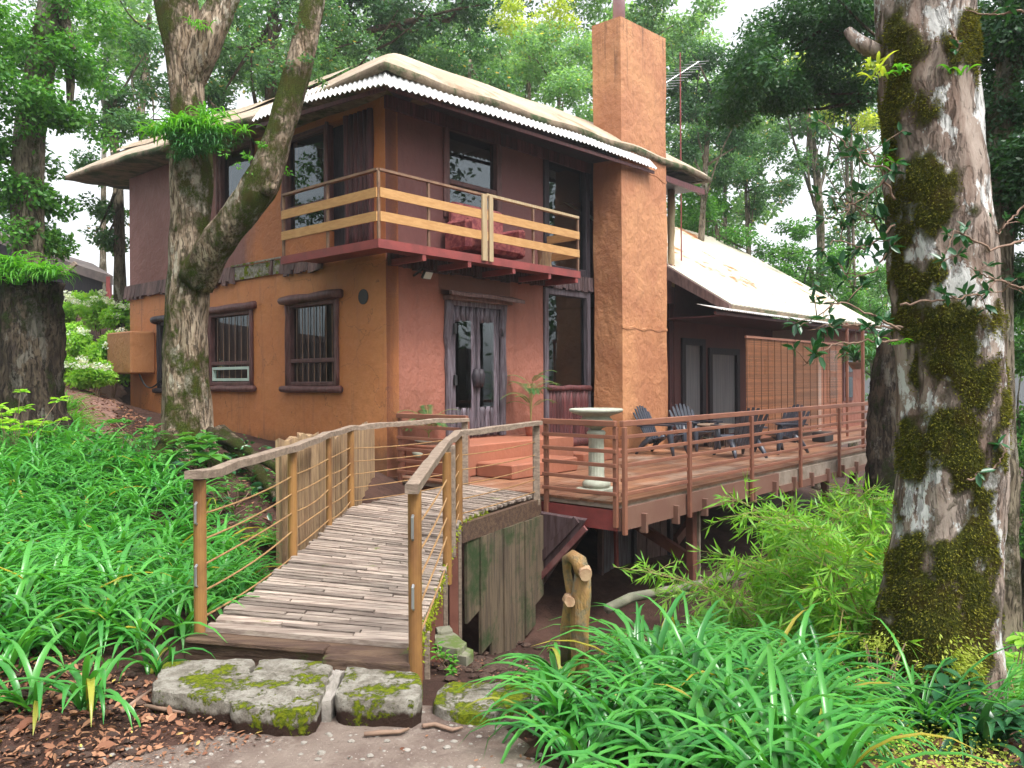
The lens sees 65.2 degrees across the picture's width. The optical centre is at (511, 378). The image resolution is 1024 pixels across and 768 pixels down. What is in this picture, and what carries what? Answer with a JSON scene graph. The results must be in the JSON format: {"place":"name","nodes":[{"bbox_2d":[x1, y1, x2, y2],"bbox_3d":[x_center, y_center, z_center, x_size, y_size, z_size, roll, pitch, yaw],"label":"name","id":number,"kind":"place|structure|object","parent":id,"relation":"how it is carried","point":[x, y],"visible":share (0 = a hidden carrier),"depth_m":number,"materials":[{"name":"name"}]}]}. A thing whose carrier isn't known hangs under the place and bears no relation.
{"place":"outdoors","nodes":[
{"label":"outdoors","id":0,"kind":"place"},
{"bbox_2d":[65,380,126,433],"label":"woodland track","id":1,"kind":"structure","parent":0,"point":[120,390],"depth_m":15.85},
{"bbox_2d":[95,705,550,767],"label":"path","id":2,"kind":"structure","parent":0,"point":[463,754],"depth_m":3.63,"materials":[{"name":"concrete"}]},
{"bbox_2d":[0,650,274,767],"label":"leaf litter","id":3,"kind":"object","parent":2,"relation":"on","point":[103,742],"visible":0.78,"depth_m":3.78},
{"bbox_2d":[66,700,622,767],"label":"pebbles","id":4,"kind":"object","parent":2,"relation":"on","point":[371,755],"visible":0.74,"depth_m":3.60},
{"bbox_2d":[68,0,696,26],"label":"wood","id":5,"kind":"object","parent":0,"point":[638,3],"visible":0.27,"depth_m":30.94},
{"bbox_2d":[0,294,1023,767],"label":"ground","id":6,"kind":"structure","parent":0,"point":[610,584],"depth_m":9.46,"materials":[{"name":"soil"}]},
{"bbox_2d":[0,389,68,451],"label":"leafy plant","id":7,"kind":"object","parent":6,"relation":"on","point":[14,427],"visible":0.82,"depth_m":10.46,"materials":[{"name":"green plant"}]},
{"bbox_2d":[0,250,82,437],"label":"stump","id":8,"kind":"object","parent":6,"relation":"on","point":[33,340],"visible":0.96,"depth_m":12.13,"materials":[{"name":"brown plant"}]},
{"bbox_2d":[0,594,102,658],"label":"strap leaf plant","id":9,"kind":"object","parent":6,"relation":"on","point":[58,626],"visible":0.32,"depth_m":4.74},
{"bbox_2d":[0,232,112,302],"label":"shed","id":10,"kind":"structure","parent":6,"relation":"on","point":[92,276],"depth_m":25.37,"materials":[{"name":"grey paint"}]},
{"bbox_2d":[0,0,135,276],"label":"tree","id":11,"kind":"object","parent":6,"relation":"on","point":[29,201],"visible":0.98,"depth_m":13.30,"materials":[{"name":"plant"}]},
{"bbox_2d":[0,630,139,733],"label":"strap leaf plant","id":12,"kind":"object","parent":6,"relation":"on","point":[35,694],"visible":0.97,"depth_m":3.98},
{"bbox_2d":[0,645,140,729],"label":"strap leaf plant","id":13,"kind":"object","parent":6,"relation":"on","point":[90,695],"visible":0.93,"depth_m":3.93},
{"bbox_2d":[0,658,154,767],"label":"pebbles","id":14,"kind":"object","parent":6,"relation":"on","point":[88,754],"visible":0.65,"depth_m":3.83,"materials":[{"name":"stone"}]},
{"bbox_2d":[66,321,96,363],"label":"hydrangea","id":15,"kind":"object","parent":6,"relation":"on","point":[80,338],"visible":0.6,"depth_m":18.17,"materials":[{"name":"green plant"}]},
{"bbox_2d":[70,289,112,342],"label":"hydrangea","id":16,"kind":"object","parent":6,"relation":"on","point":[91,316],"visible":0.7,"depth_m":20.30,"materials":[{"name":"green plant"}]},
{"bbox_2d":[64,354,119,396],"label":"hydrangea","id":17,"kind":"object","parent":6,"relation":"on","point":[99,374],"visible":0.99,"depth_m":16.44,"materials":[{"name":"green plant"}]},
{"bbox_2d":[80,327,127,398],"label":"hydrangea","id":18,"kind":"object","parent":6,"relation":"on","point":[94,352],"visible":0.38,"depth_m":17.67,"materials":[{"name":"green plant"}]},
{"bbox_2d":[97,298,129,330],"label":"hydrangea","id":19,"kind":"object","parent":6,"relation":"on","point":[110,317],"visible":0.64,"depth_m":19.72,"materials":[{"name":"green plant"}]},
{"bbox_2d":[67,20,169,331],"bbox_3d":[-9.698,-4.380,20.477,2.679,8.900,3.953,0,0,0],"label":"tree","id":20,"kind":"object","parent":6,"relation":"on","point":[111,240],"visible":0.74,"depth_m":19.85,"materials":[{"name":"plant"}]},
{"bbox_2d":[16,0,265,295],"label":"tree","id":21,"kind":"object","parent":6,"relation":"on","point":[102,264],"visible":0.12,"depth_m":29.91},
{"bbox_2d":[0,415,285,675],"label":"strap leaf bed","id":22,"kind":"object","parent":6,"relation":"on","point":[115,563],"visible":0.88,"depth_m":6.63,"materials":[{"name":"plant"}]},
{"bbox_2d":[71,0,235,140],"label":"tree","id":23,"kind":"object","parent":6,"relation":"on","point":[131,19],"visible":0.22,"depth_m":24.93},
{"bbox_2d":[119,632,214,679],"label":"strap leaf plant","id":24,"kind":"object","parent":6,"relation":"on","point":[155,665],"visible":0.82,"depth_m":4.54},
{"bbox_2d":[76,417,275,526],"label":"undergrowth","id":25,"kind":"object","parent":6,"relation":"on","point":[256,485],"visible":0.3,"depth_m":9.50,"materials":[{"name":"green plant"}]},
{"bbox_2d":[152,658,254,727],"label":"stone slab","id":26,"kind":"structure","parent":6,"relation":"on","point":[204,688],"depth_m":4.06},
{"bbox_2d":[178,433,230,467],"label":"leafy plant","id":27,"kind":"object","parent":6,"relation":"on","point":[211,453],"visible":0.92,"depth_m":9.84,"materials":[{"name":"green plant"}]},
{"bbox_2d":[132,0,327,502],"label":"tree","id":28,"kind":"object","parent":6,"relation":"on","point":[202,246],"visible":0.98,"depth_m":10.72,"materials":[{"name":"brown plant"}]},
{"bbox_2d":[230,658,332,736],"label":"stone slab","id":29,"kind":"structure","parent":6,"relation":"on","point":[279,697],"depth_m":3.90,"materials":[{"name":"stone"}]},
{"bbox_2d":[205,0,378,112],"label":"tree","id":30,"kind":"object","parent":6,"relation":"on","point":[268,77],"visible":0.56,"depth_m":18.85,"materials":[{"name":"green plant"}]},
{"bbox_2d":[275,421,374,567],"bbox_3d":[-2.074,1.258,9.876,0.296,1.409,3.689,0,0,5],"label":"slab fence","id":31,"kind":"object","parent":6,"relation":"on","point":[363,438],"visible":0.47,"depth_m":9.26,"materials":[{"name":"brown wood"}]},
{"bbox_2d":[279,447,311,568],"bbox_3d":[-1.968,1.212,7.325,0.070,1.100,0.967,0,0,0],"label":"slab","id":32,"kind":"object","parent":31,"relation":"attached to","point":[304,499],"visible":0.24,"depth_m":7.31,"materials":[{"name":"brown wood"}]},
{"bbox_2d":[321,669,344,721],"bbox_3d":[-0.937,1.675,4.219,0.083,0.201,0.574,0,0,-3],"label":"mortar strip","id":33,"kind":"object","parent":6,"relation":"on","point":[328,712],"visible":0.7,"depth_m":4.01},
{"bbox_2d":[184,418,542,700],"bbox_3d":[-0.763,1.809,7.692,2.313,2.573,7.066,0,0,0],"label":"footbridge","id":34,"kind":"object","parent":6,"relation":"on","point":[363,585],"visible":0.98,"depth_m":5.78,"materials":[{"name":"brown wood"}]},
{"bbox_2d":[421,486,543,654],"bbox_3d":[-0.552,2.453,10.743,1.370,1.700,4.284,0,0,-19],"label":"plank screen","id":35,"kind":"object","parent":34,"relation":"attached to","point":[503,584],"visible":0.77,"depth_m":9.19,"materials":[{"name":"wood"}]},
{"bbox_2d":[335,667,422,727],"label":"stone slab","id":36,"kind":"structure","parent":6,"relation":"on","point":[371,697],"depth_m":3.92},
{"bbox_2d":[313,0,503,84],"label":"tree","id":37,"kind":"object","parent":6,"relation":"on","point":[390,15],"visible":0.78,"depth_m":20.88,"materials":[{"name":"green plant"}]},
{"bbox_2d":[308,0,526,88],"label":"tree","id":38,"kind":"object","parent":6,"relation":"on","point":[492,56],"visible":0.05,"depth_m":30.50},
{"bbox_2d":[451,647,473,666],"bbox_3d":[-0.362,1.891,5.491,0.151,0.073,0.284,0,0,-43],"label":"broken paver","id":39,"kind":"object","parent":6,"relation":"on","point":[465,658],"visible":0.55,"depth_m":5.39,"materials":[{"name":"stone"}]},
{"bbox_2d":[434,633,466,657],"bbox_3d":[-0.440,1.855,5.566,0.207,0.082,0.384,0,0,-24],"label":"broken paver","id":40,"kind":"object","parent":39,"relation":"on","point":[455,643],"visible":0.89,"depth_m":5.50,"materials":[{"name":"stone"}]},
{"bbox_2d":[410,18,524,97],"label":"tree","id":41,"kind":"object","parent":6,"relation":"on","point":[469,68],"visible":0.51,"depth_m":22.63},
{"bbox_2d":[64,0,881,479],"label":"house","id":42,"kind":"structure","parent":6,"relation":"on","point":[328,312],"depth_m":14.79,"materials":[{"name":"orange paint"}]},
{"bbox_2d":[150,315,163,393],"bbox_3d":[-7.348,-0.516,16.890,0.759,1.649,0.285,0,0,40],"label":"window","id":43,"kind":"structure","parent":42,"relation":"in","point":[158,320],"depth_m":16.98,"materials":[{"name":"black wood"}]},
{"bbox_2d":[208,301,256,391],"bbox_3d":[-5.335,-0.584,15.138,1.865,1.662,0.275,0,0,42],"label":"window","id":44,"kind":"structure","parent":42,"relation":"in","point":[236,309],"depth_m":15.09,"materials":[{"name":"brown wood"}]},
{"bbox_2d":[215,139,254,214],"bbox_3d":[-5.147,-3.743,15.002,1.328,1.303,0.203,0,0,41],"label":"window","id":45,"kind":"structure","parent":42,"relation":"in","point":[221,162],"depth_m":15.33,"materials":[{"name":"brown wood"}]},
{"bbox_2d":[280,121,333,240],"bbox_3d":[-3.469,-3.302,13.530,1.373,1.795,0.216,0,0,41],"label":"window","id":46,"kind":"structure","parent":42,"relation":"in","point":[287,184],"depth_m":13.35,"materials":[{"name":"brown wood"}]},
{"bbox_2d":[277,289,343,392],"bbox_3d":[-3.347,-0.608,13.398,1.713,1.685,0.277,0,0,41],"label":"window","id":47,"kind":"structure","parent":42,"relation":"in","point":[291,303],"depth_m":13.43,"materials":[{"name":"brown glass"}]},
{"bbox_2d":[333,125,344,246],"bbox_3d":[-2.751,-3.043,13.061,0.500,2.200,0.040,0,0,41],"label":"door leaf","id":48,"kind":"structure","parent":42,"relation":"in","point":[339,188],"depth_m":13.11,"materials":[{"name":"black wood"}]},
{"bbox_2d":[343,108,373,243],"bbox_3d":[-2.402,-3.069,12.534,0.717,2.213,0.152,0,0,42],"label":"door","id":49,"kind":"structure","parent":42,"relation":"in","point":[358,129],"depth_m":12.46,"materials":[{"name":"red wood"}]},
{"bbox_2d":[451,305,480,436],"bbox_3d":[-0.801,-0.125,13.404,0.634,2.212,0.235,0,0,-42],"label":"door","id":50,"kind":"structure","parent":42,"relation":"in","point":[461,313],"depth_m":13.47,"materials":[{"name":"grey wood"}]},
{"bbox_2d":[442,127,501,217],"bbox_3d":[-0.689,-3.446,13.613,0.140,1.600,1.410,0,0,41],"label":"window","id":51,"kind":"structure","parent":42,"relation":"in","point":[496,189],"depth_m":13.64,"materials":[{"name":"brown wood"}]},
{"bbox_2d":[445,202,524,259],"bbox_3d":[-0.448,-2.472,13.320,0.600,0.850,1.460,0,0,41],"label":"sofa","id":52,"kind":"object","parent":42,"relation":"on","point":[472,245],"visible":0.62,"depth_m":13.14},
{"bbox_2d":[475,308,503,436],"bbox_3d":[-0.402,-0.126,13.839,0.202,2.214,0.688,0,0,36],"label":"door","id":53,"kind":"structure","parent":42,"relation":"in","point":[485,416],"depth_m":13.87,"materials":[{"name":"grey wood"}]},
{"bbox_2d":[543,159,589,276],"bbox_3d":[1.044,-3.216,15.592,0.140,2.380,1.450,0,0,41],"label":"window","id":54,"kind":"structure","parent":42,"relation":"in","point":[585,177],"depth_m":16.01,"materials":[{"name":"black wood"}]},
{"bbox_2d":[543,287,591,446],"bbox_3d":[1.110,-0.142,15.537,0.285,3.170,1.470,0,0,41],"label":"window","id":55,"kind":"structure","parent":42,"relation":"in","point":[566,397],"depth_m":15.53,"materials":[{"name":"brown wood"}]},
{"bbox_2d":[433,681,537,725],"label":"stone slab","id":56,"kind":"structure","parent":6,"relation":"on","point":[449,703],"depth_m":4.12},
{"bbox_2d":[484,0,581,99],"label":"tree","id":57,"kind":"object","parent":6,"relation":"on","point":[510,6],"visible":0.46,"depth_m":25.56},
{"bbox_2d":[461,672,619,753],"bbox_3d":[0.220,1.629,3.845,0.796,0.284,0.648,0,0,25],"label":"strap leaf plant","id":58,"kind":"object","parent":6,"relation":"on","point":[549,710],"visible":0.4,"depth_m":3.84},
{"bbox_2d":[489,18,592,121],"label":"tree","id":59,"kind":"object","parent":6,"relation":"on","point":[535,41],"visible":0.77,"depth_m":23.77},
{"bbox_2d":[493,642,608,680],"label":"strap leaf plant","id":60,"kind":"object","parent":6,"relation":"on","point":[554,652],"visible":0.31,"depth_m":4.96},
{"bbox_2d":[472,653,634,703],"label":"strap leaf plant","id":61,"kind":"object","parent":6,"relation":"on","point":[571,665],"visible":0.43,"depth_m":4.37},
{"bbox_2d":[560,550,591,693],"bbox_3d":[0.373,1.424,4.652,0.176,0.861,0.268,0,0,0],"label":"knotted post","id":62,"kind":"object","parent":6,"relation":"on","point":[576,599],"visible":0.86,"depth_m":4.58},
{"bbox_2d":[436,621,729,697],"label":"ground cover plants","id":63,"kind":"object","parent":6,"relation":"on","point":[487,670],"visible":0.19,"depth_m":5.70,"materials":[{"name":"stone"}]},
{"bbox_2d":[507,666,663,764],"bbox_3d":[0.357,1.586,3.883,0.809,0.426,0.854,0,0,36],"label":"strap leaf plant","id":64,"kind":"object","parent":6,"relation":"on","point":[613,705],"visible":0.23,"depth_m":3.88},
{"bbox_2d":[206,0,1023,382],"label":"wood","id":65,"kind":"object","parent":6,"relation":"on","point":[870,294],"visible":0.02,"depth_m":38.19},
{"bbox_2d":[393,323,866,591],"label":"deck","id":66,"kind":"structure","parent":6,"relation":"on","point":[645,509],"depth_m":11.90,"materials":[{"name":"red paint"}]},
{"bbox_2d":[396,413,469,484],"bbox_3d":[-1.167,1.099,11.603,1.478,1.175,0.080,0,0,41],"label":"deck railing","id":67,"kind":"object","parent":66,"relation":"attached to","point":[400,437],"visible":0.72,"depth_m":11.75,"materials":[{"name":"brown paint"}]},
{"bbox_2d":[522,511,587,583],"bbox_3d":[0.467,2.412,10.048,1.224,1.470,0.136,0,0,39],"label":"slanted board","id":68,"kind":"object","parent":66,"relation":"attached to","point":[563,535],"visible":0.52,"depth_m":9.94,"materials":[{"name":"brown wood"}]},
{"bbox_2d":[541,418,618,527],"bbox_3d":[0.823,1.138,9.863,1.127,1.275,0.080,0,0,41],"label":"deck railing","id":69,"kind":"object","parent":66,"relation":"attached to","point":[546,460],"visible":0.93,"depth_m":9.78,"materials":[{"name":"brown paint"}]},
{"bbox_2d":[569,408,622,494],"bbox_3d":[1.094,0.928,10.386,0.700,1.090,0.700,0,0,41],"label":"birdbath","id":70,"kind":"object","parent":66,"relation":"on","point":[596,414],"visible":0.72,"depth_m":10.28,"materials":[{"name":"stone"}]},
{"bbox_2d":[633,405,686,455],"bbox_3d":[2.897,0.999,15.633,0.923,0.954,0.770,0,0,38],"label":"garden chair","id":71,"kind":"object","parent":66,"relation":"on","point":[642,413],"visible":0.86,"depth_m":15.61,"materials":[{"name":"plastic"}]},
{"bbox_2d":[668,403,722,451],"bbox_3d":[3.774,0.994,16.585,0.770,0.954,0.923,0,0,-28],"label":"garden chair","id":72,"kind":"object","parent":66,"relation":"on","point":[696,435],"visible":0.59,"depth_m":16.68,"materials":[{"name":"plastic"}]},
{"bbox_2d":[710,407,768,458],"bbox_3d":[4.272,0.991,14.959,0.770,0.954,0.923,0,0,-15],"label":"garden chair","id":73,"kind":"object","parent":66,"relation":"on","point":[744,440],"visible":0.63,"depth_m":14.72,"materials":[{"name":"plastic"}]},
{"bbox_2d":[619,402,867,535],"bbox_3d":[4.370,1.156,12.970,0.080,1.355,9.310,0,0,41],"label":"deck railing","id":74,"kind":"object","parent":66,"relation":"attached to","point":[625,451],"visible":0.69,"depth_m":11.41,"materials":[{"name":"brown paint"}]},
{"bbox_2d":[745,335,794,438],"bbox_3d":[5.796,0.185,17.887,0.040,2.220,2.594,0,0,41],"label":"bamboo blind","id":75,"kind":"object","parent":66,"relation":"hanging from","point":[754,379],"visible":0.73,"depth_m":17.81,"materials":[{"name":"brown paint"}]},
{"bbox_2d":[754,404,809,454],"bbox_3d":[5.328,0.985,15.791,0.923,0.954,0.770,0,0,-28],"label":"garden chair","id":76,"kind":"object","parent":66,"relation":"on","point":[785,435],"visible":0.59,"depth_m":15.79,"materials":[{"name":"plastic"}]},
{"bbox_2d":[795,340,842,432],"bbox_3d":[7.748,0.173,20.118,0.040,2.220,3.234,0,0,41],"label":"bamboo blind","id":77,"kind":"object","parent":66,"relation":"hanging from","point":[817,390],"visible":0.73,"depth_m":20.15,"materials":[{"name":"brown paint"}]},
{"bbox_2d":[455,644,813,767],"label":"strap leaf bed","id":78,"kind":"object","parent":6,"relation":"on","point":[584,756],"visible":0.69,"depth_m":3.53,"materials":[{"name":"plant"}]},
{"bbox_2d":[564,0,727,110],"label":"tree","id":79,"kind":"object","parent":6,"relation":"on","point":[697,19],"visible":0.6,"depth_m":29.80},
{"bbox_2d":[603,551,791,617],"bbox_3d":[2.364,2.588,9.441,3.736,0.731,0.240,0,0,-40],"label":"log rail","id":80,"kind":"object","parent":6,"relation":"on","point":[625,600],"visible":0.39,"depth_m":8.79,"materials":[{"name":"wood"}]},
{"bbox_2d":[613,542,795,632],"bbox_3d":[1.935,2.088,7.629,2.045,1.176,1.392,0,0,0],"label":"bamboo","id":81,"kind":"object","parent":6,"relation":"on","point":[658,582],"visible":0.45,"depth_m":7.43,"materials":[{"name":"green plant"}]},
{"bbox_2d":[665,38,764,240],"bbox_3d":[6.354,-3.754,24.865,3.340,13.363,3.576,0,0,-10],"label":"tree","id":82,"kind":"object","parent":6,"relation":"on","point":[733,139],"visible":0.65,"depth_m":24.78,"materials":[{"name":"plant"}]},
{"bbox_2d":[662,26,798,238],"bbox_3d":[8.802,-5.507,33.190,5.888,17.812,4.267,0,0,0],"label":"tree","id":83,"kind":"object","parent":6,"relation":"on","point":[763,128],"visible":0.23,"depth_m":32.91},
{"bbox_2d":[675,182,801,267],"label":"tree","id":84,"kind":"object","parent":6,"relation":"on","point":[720,207],"visible":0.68,"depth_m":26.97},
{"bbox_2d":[699,128,809,254],"bbox_3d":[8.329,-2.650,27.973,3.466,12.345,3.503,0,0,0],"label":"tree","id":85,"kind":"object","parent":6,"relation":"on","point":[775,142],"visible":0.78,"depth_m":27.62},
{"bbox_2d":[682,546,847,648],"bbox_3d":[2.090,2.062,6.397,1.466,1.291,0.928,0,0,13],"label":"bamboo","id":86,"kind":"object","parent":6,"relation":"on","point":[771,615],"visible":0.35,"depth_m":6.51,"materials":[{"name":"green plant"}]},
{"bbox_2d":[534,589,1005,767],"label":"strap leaf bed","id":87,"kind":"object","parent":6,"relation":"on","point":[751,687],"visible":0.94,"depth_m":3.67,"materials":[{"name":"plant"}]},
{"bbox_2d":[661,20,884,225],"bbox_3d":[12.738,-11.889,37.906,12.905,9.626,8.242,0,0,0],"label":"wood","id":88,"kind":"object","parent":6,"relation":"on","point":[841,179],"visible":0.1,"depth_m":37.83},
{"bbox_2d":[701,470,861,617],"bbox_3d":[2.547,1.673,7.090,1.461,1.810,1.314,0,0,41],"label":"bamboo","id":89,"kind":"object","parent":6,"relation":"on","point":[796,518],"visible":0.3,"depth_m":7.06,"materials":[{"name":"green plant"}]},
{"bbox_2d":[693,513,888,671],"bbox_3d":[2.461,1.755,6.579,1.659,1.420,1.245,0,0,-7],"label":"bamboo","id":90,"kind":"object","parent":6,"relation":"on","point":[827,540],"visible":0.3,"depth_m":6.41,"materials":[{"name":"green plant"}]},
{"bbox_2d":[734,524,883,669],"bbox_3d":[2.324,1.657,5.966,1.316,1.249,1.126,0,0,15],"label":"bamboo","id":91,"kind":"object","parent":6,"relation":"on","point":[803,580],"visible":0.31,"depth_m":5.94,"materials":[{"name":"green plant"}]},
{"bbox_2d":[770,216,869,489],"bbox_3d":[10.739,-0.862,28.134,3.840,9.828,2.806,0,0,0],"label":"tree","id":92,"kind":"object","parent":6,"relation":"on","point":[797,231],"visible":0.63,"depth_m":27.67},
{"bbox_2d":[759,65,882,446],"bbox_3d":[13.553,-4.966,33.956,5.423,18.375,3.614,0,0,0],"label":"tree","id":93,"kind":"object","parent":6,"relation":"on","point":[836,232],"visible":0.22,"depth_m":33.85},
{"bbox_2d":[777,52,877,485],"bbox_3d":[11.161,-4.091,28.797,4.128,16.349,3.198,0,0,0],"label":"tree","id":94,"kind":"object","parent":6,"relation":"on","point":[814,163],"visible":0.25,"depth_m":28.81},
{"bbox_2d":[783,50,879,487],"bbox_3d":[12.297,-4.230,30.400,4.714,17.022,2.600,0,0,28],"label":"tree","id":95,"kind":"object","parent":6,"relation":"on","point":[869,121],"visible":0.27,"depth_m":29.96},
{"bbox_2d":[698,0,987,131],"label":"tree","id":96,"kind":"object","parent":6,"relation":"on","point":[752,65],"visible":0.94,"depth_m":10.83,"materials":[{"name":"green plant"}]},
{"bbox_2d":[761,528,926,688],"bbox_3d":[2.298,1.659,5.379,1.101,1.231,1.251,0,0,37],"label":"bamboo","id":97,"kind":"object","parent":6,"relation":"on","point":[851,616],"visible":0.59,"depth_m":5.38,"materials":[{"name":"green plant"}]},
{"bbox_2d":[802,473,891,577],"bbox_3d":[3.976,2.043,9.142,1.350,1.916,1.228,0,0,30],"label":"bamboo","id":98,"kind":"object","parent":6,"relation":"on","point":[854,504],"visible":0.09,"depth_m":9.18,"materials":[{"name":"green plant"}]},
{"bbox_2d":[804,470,893,603],"bbox_3d":[3.278,1.778,7.614,1.330,1.885,1.563,0,0,0],"label":"bamboo","id":99,"kind":"object","parent":6,"relation":"on","point":[873,517],"visible":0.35,"depth_m":7.42,"materials":[{"name":"green plant"}]},
{"bbox_2d":[837,262,890,401],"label":"tree","id":100,"kind":"object","parent":6,"relation":"on","point":[872,307],"visible":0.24,"depth_m":30.57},
{"bbox_2d":[863,331,896,504],"bbox_3d":[6.565,0.685,14.004,0.791,3.044,0.790,0,0,0],"label":"dead trunk","id":101,"kind":"object","parent":6,"relation":"on","point":[881,427],"visible":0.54,"depth_m":13.77,"materials":[{"name":"wood"}]},
{"bbox_2d":[782,0,1023,708],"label":"tree","id":102,"kind":"object","parent":6,"relation":"on","point":[941,593],"visible":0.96,"depth_m":4.84,"materials":[{"name":"brown plant"}]},
{"bbox_2d":[828,615,1023,765],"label":"grass tuft","id":103,"kind":"object","parent":6,"relation":"on","point":[922,703],"visible":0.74,"depth_m":4.29,"materials":[{"name":"green plant"}]},
{"bbox_2d":[861,703,1022,767],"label":"undergrowth","id":104,"kind":"object","parent":6,"relation":"on","point":[958,764],"visible":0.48,"depth_m":3.86,"materials":[{"name":"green plant"}]},
{"bbox_2d":[897,697,1023,757],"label":"leafy plant","id":105,"kind":"object","parent":6,"relation":"on","point":[1000,729],"visible":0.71,"depth_m":4.12,"materials":[{"name":"green plant"}]},
{"bbox_2d":[919,672,1023,740],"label":"leafy plant","id":106,"kind":"object","parent":6,"relation":"on","point":[943,679],"visible":0.48,"depth_m":4.34,"materials":[{"name":"green plant"}]},
{"bbox_2d":[977,0,1023,651],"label":"tree","id":107,"kind":"object","parent":6,"relation":"on","point":[1002,84],"visible":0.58,"depth_m":7.43,"materials":[{"name":"plant"}]},
{"bbox_2d":[1014,309,1023,624],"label":"tree","id":108,"kind":"object","parent":6,"relation":"on","point":[1019,355],"visible":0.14,"depth_m":12.91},
{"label":"concrete slab","id":109,"kind":"object","parent":6,"relation":"on","visible":0},
{"bbox_2d":[597,518,672,574],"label":"storage wall","id":110,"kind":"structure","parent":109,"relation":"on","point":[633,542],"depth_m":12.20,"materials":[{"name":"grey wood"}]},
{"bbox_2d":[0,0,1023,405],"label":"sky","id":111,"kind":"structure","parent":0,"point":[728,23],"materials":[{"name":"white"}]},
{"bbox_2d":[499,370,558,435],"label":"potted palm","id":112,"kind":"object","parent":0,"point":[531,393],"visible":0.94,"depth_m":14.01,"materials":[{"name":"plant"}]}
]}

